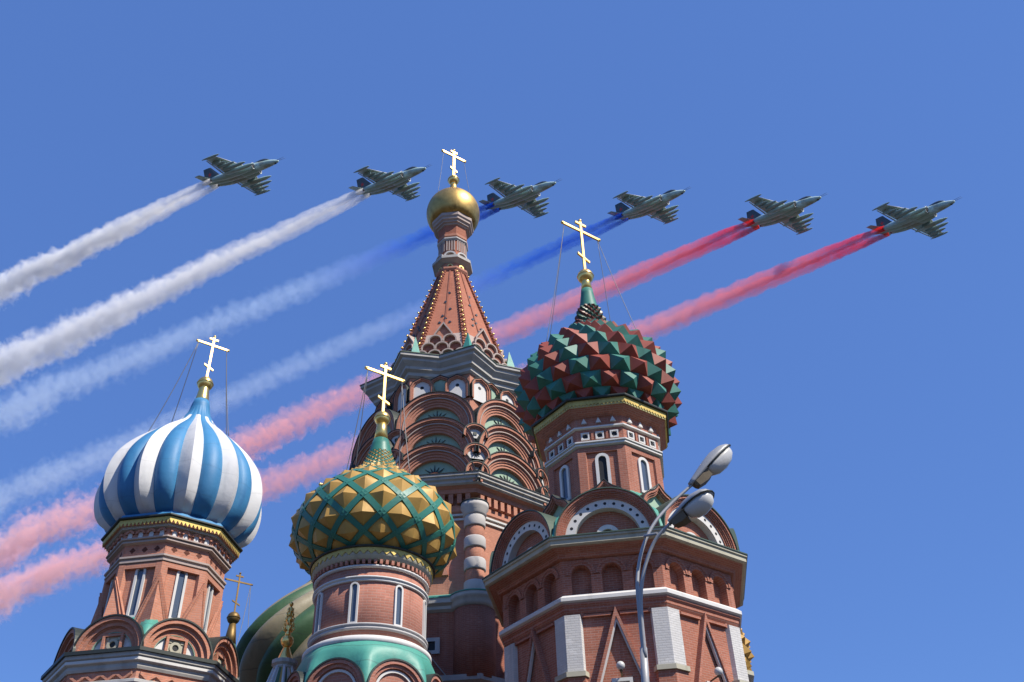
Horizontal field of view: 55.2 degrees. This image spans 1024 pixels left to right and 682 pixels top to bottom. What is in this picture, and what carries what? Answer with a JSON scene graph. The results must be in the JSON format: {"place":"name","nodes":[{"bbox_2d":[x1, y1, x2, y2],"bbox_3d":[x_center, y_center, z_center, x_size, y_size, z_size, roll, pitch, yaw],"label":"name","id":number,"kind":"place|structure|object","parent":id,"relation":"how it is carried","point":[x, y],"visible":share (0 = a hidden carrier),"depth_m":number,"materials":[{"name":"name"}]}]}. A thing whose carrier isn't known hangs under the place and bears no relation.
{"place":"outdoors","nodes":[
{"label":"outdoors","id":0,"kind":"place"},
{"bbox_2d":[40,335,261,681],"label":"domed tower","id":1,"kind":"structure","parent":0,"point":[177,509],"depth_m":35.12,"materials":[{"name":"brick"}]},
{"bbox_2d":[103,579,113,615],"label":"window","id":2,"kind":"structure","parent":1,"relation":"in","point":[112,579],"depth_m":34.70,"materials":[{"name":"grey glass"}]},
{"bbox_2d":[126,568,146,616],"bbox_3d":[-12.984,8.690,33.913,0.390,1.890,0.110,-7,-38,6],"label":"window","id":3,"kind":"structure","parent":1,"relation":"in","point":[139,578],"depth_m":33.87,"materials":[{"name":"white glass"}]},
{"bbox_2d":[168,571,187,617],"bbox_3d":[-11.655,8.860,34.192,0.390,1.890,0.110,23,-45,-29],"label":"window","id":4,"kind":"structure","parent":1,"relation":"in","point":[181,578],"depth_m":34.16,"materials":[{"name":"white glass"}]},
{"bbox_2d":[203,584,213,632],"bbox_3d":[-10.944,9.564,35.126,0.110,1.890,0.390,-7,-38,6],"label":"window","id":5,"kind":"structure","parent":1,"relation":"in","point":[210,589],"depth_m":35.16,"materials":[{"name":"white glass"}]},
{"bbox_2d":[225,572,252,646],"bbox_3d":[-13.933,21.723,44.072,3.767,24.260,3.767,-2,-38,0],"label":"cross","id":6,"kind":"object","parent":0,"point":[233,619],"depth_m":49.79,"materials":[{"name":"metal"}]},
{"bbox_2d":[236,483,322,681],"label":"domed tower","id":7,"kind":"structure","parent":0,"point":[259,647],"depth_m":39.24,"materials":[{"name":"metal"}]},
{"bbox_2d":[286,362,459,681],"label":"domed tower","id":8,"kind":"structure","parent":0,"point":[373,536],"depth_m":30.30,"materials":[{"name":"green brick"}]},
{"bbox_2d":[314,592,322,632],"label":"window","id":9,"kind":"structure","parent":8,"relation":"in","point":[320,596],"depth_m":29.89,"materials":[{"name":"grey glass"}]},
{"bbox_2d":[347,582,359,622],"bbox_3d":[-4.742,7.859,29.386,0.280,1.310,0.110,-7,-38,6],"label":"window","id":10,"kind":"structure","parent":8,"relation":"in","point":[354,587],"depth_m":29.37,"materials":[{"name":"white glass"}]},
{"bbox_2d":[393,585,403,626],"bbox_3d":[-3.449,8.024,29.658,0.280,1.310,0.110,23,-45,-29],"label":"window","id":11,"kind":"structure","parent":8,"relation":"in","point":[399,591],"depth_m":29.63,"materials":[{"name":"white glass"}]},
{"bbox_2d":[422,600,426,638],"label":"window","id":12,"kind":"structure","parent":8,"relation":"in","point":[424,601],"depth_m":30.50,"materials":[{"name":"white glass"}]},
{"bbox_2d":[349,149,549,681],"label":"tent roof tower","id":13,"kind":"structure","parent":0,"point":[475,460],"depth_m":53.34,"materials":[{"name":"brick"}]},
{"bbox_2d":[426,637,439,653],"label":"window","id":14,"kind":"structure","parent":13,"relation":"in","point":[433,643],"depth_m":45.72,"materials":[{"name":"grey paint"}]},
{"bbox_2d":[0,0,1023,681],"label":"sky","id":15,"kind":"structure","parent":0,"point":[865,389],"materials":[{"name":"blue"}]},
{"bbox_2d":[195,154,282,195],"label":"jet aircraft","id":16,"kind":"object","parent":15,"relation":"in","point":[245,175],"visible":1,"depth_m":158.30,"materials":[{"name":"paint"}]},
{"bbox_2d":[349,166,428,200],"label":"jet aircraft","id":17,"kind":"object","parent":15,"relation":"in","point":[393,184],"visible":1,"depth_m":163.17,"materials":[{"name":"paint"}]},
{"bbox_2d":[479,178,560,217],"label":"jet aircraft","id":18,"kind":"object","parent":15,"relation":"in","point":[513,195],"visible":1,"depth_m":164.75,"materials":[{"name":"paint"}]},
{"bbox_2d":[607,188,686,223],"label":"jet aircraft","id":19,"kind":"object","parent":15,"relation":"in","point":[654,208],"visible":1,"depth_m":163.27,"materials":[{"name":"paint"}]},
{"bbox_2d":[738,194,826,234],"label":"jet aircraft","id":20,"kind":"object","parent":15,"relation":"in","point":[787,215],"visible":1,"depth_m":159.14,"materials":[{"name":"paint"}]},
{"bbox_2d":[866,197,958,238],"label":"jet aircraft","id":21,"kind":"object","parent":15,"relation":"in","point":[920,219],"visible":1,"depth_m":152.74,"materials":[{"name":"paint"}]},
{"bbox_2d":[482,219,748,681],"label":"domed tower","id":22,"kind":"structure","parent":0,"point":[596,412],"depth_m":37.16,"materials":[{"name":"brick"}]},
{"bbox_2d":[549,449,554,459],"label":"window","id":23,"kind":"structure","parent":22,"relation":"in","point":[552,453],"depth_m":42.78,"materials":[{"name":"white paint"}]},
{"bbox_2d":[558,443,563,453],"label":"window","id":24,"kind":"structure","parent":22,"relation":"in","point":[561,447],"depth_m":42.38,"materials":[{"name":"white paint"}]},
{"bbox_2d":[559,465,571,500],"bbox_3d":[2.264,6.043,41.376,0.130,1.760,0.600,23,-45,-29],"label":"window","id":25,"kind":"structure","parent":22,"relation":"in","point":[564,474],"depth_m":41.39,"materials":[{"name":"grey glass"}]},
{"bbox_2d":[567,436,572,446],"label":"window","id":26,"kind":"structure","parent":22,"relation":"in","point":[569,441],"depth_m":42.00,"materials":[{"name":"white paint"}]},
{"bbox_2d":[581,432,589,440],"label":"window","id":27,"kind":"structure","parent":22,"relation":"in","point":[584,436],"depth_m":41.71,"materials":[{"name":"white paint"}]},
{"bbox_2d":[595,431,603,438],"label":"window","id":28,"kind":"structure","parent":22,"relation":"in","point":[599,434],"depth_m":41.66,"materials":[{"name":"white paint"}]},
{"bbox_2d":[595,453,611,484],"bbox_3d":[3.796,5.434,40.670,0.600,1.760,0.130,-7,-38,6],"label":"window","id":29,"kind":"structure","parent":22,"relation":"in","point":[602,462],"depth_m":40.76,"materials":[{"name":"white paint"}]},
{"bbox_2d":[610,429,618,437],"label":"window","id":30,"kind":"structure","parent":22,"relation":"in","point":[613,433],"depth_m":41.58,"materials":[{"name":"white paint"}]},
{"bbox_2d":[611,677,632,681],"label":"window","id":31,"kind":"structure","parent":22,"relation":"in","point":[625,679],"depth_m":33.31,"materials":[{"name":"white glass"}]},
{"bbox_2d":[627,430,634,439],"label":"window","id":32,"kind":"structure","parent":22,"relation":"in","point":[630,435],"depth_m":41.73,"materials":[{"name":"white paint"}]},
{"bbox_2d":[638,435,644,444],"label":"window","id":33,"kind":"structure","parent":22,"relation":"in","point":[641,439],"depth_m":42.03,"materials":[{"name":"white paint"}]},
{"bbox_2d":[637,457,651,492],"bbox_3d":[5.537,5.656,41.035,0.600,1.760,0.130,23,-45,-29],"label":"window","id":34,"kind":"structure","parent":22,"relation":"in","point":[643,466],"depth_m":41.05,"materials":[{"name":"white glass"}]},
{"bbox_2d":[648,439,655,448],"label":"window","id":35,"kind":"structure","parent":22,"relation":"in","point":[652,444],"depth_m":42.32,"materials":[{"name":"white paint"}]},
{"bbox_2d":[741,628,754,681],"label":"domed tower","id":36,"kind":"structure","parent":0,"point":[749,655],"depth_m":46.64,"materials":[{"name":"brick"}]},
{"bbox_3d":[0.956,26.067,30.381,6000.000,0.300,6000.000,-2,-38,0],"label":"ground","id":37,"kind":"structure","parent":0,"visible":0},
{"bbox_2d":[266,602,297,681],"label":"corner turret","id":38,"kind":"object","parent":37,"relation":"on","point":[284,664],"visible":1,"depth_m":31.39,"materials":[{"name":"metal"}]},
{"bbox_2d":[635,444,731,681],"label":"street lamp","id":39,"kind":"object","parent":37,"relation":"on","point":[700,502],"visible":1,"depth_m":14.80,"materials":[{"name":"grey metal"}]}
]}

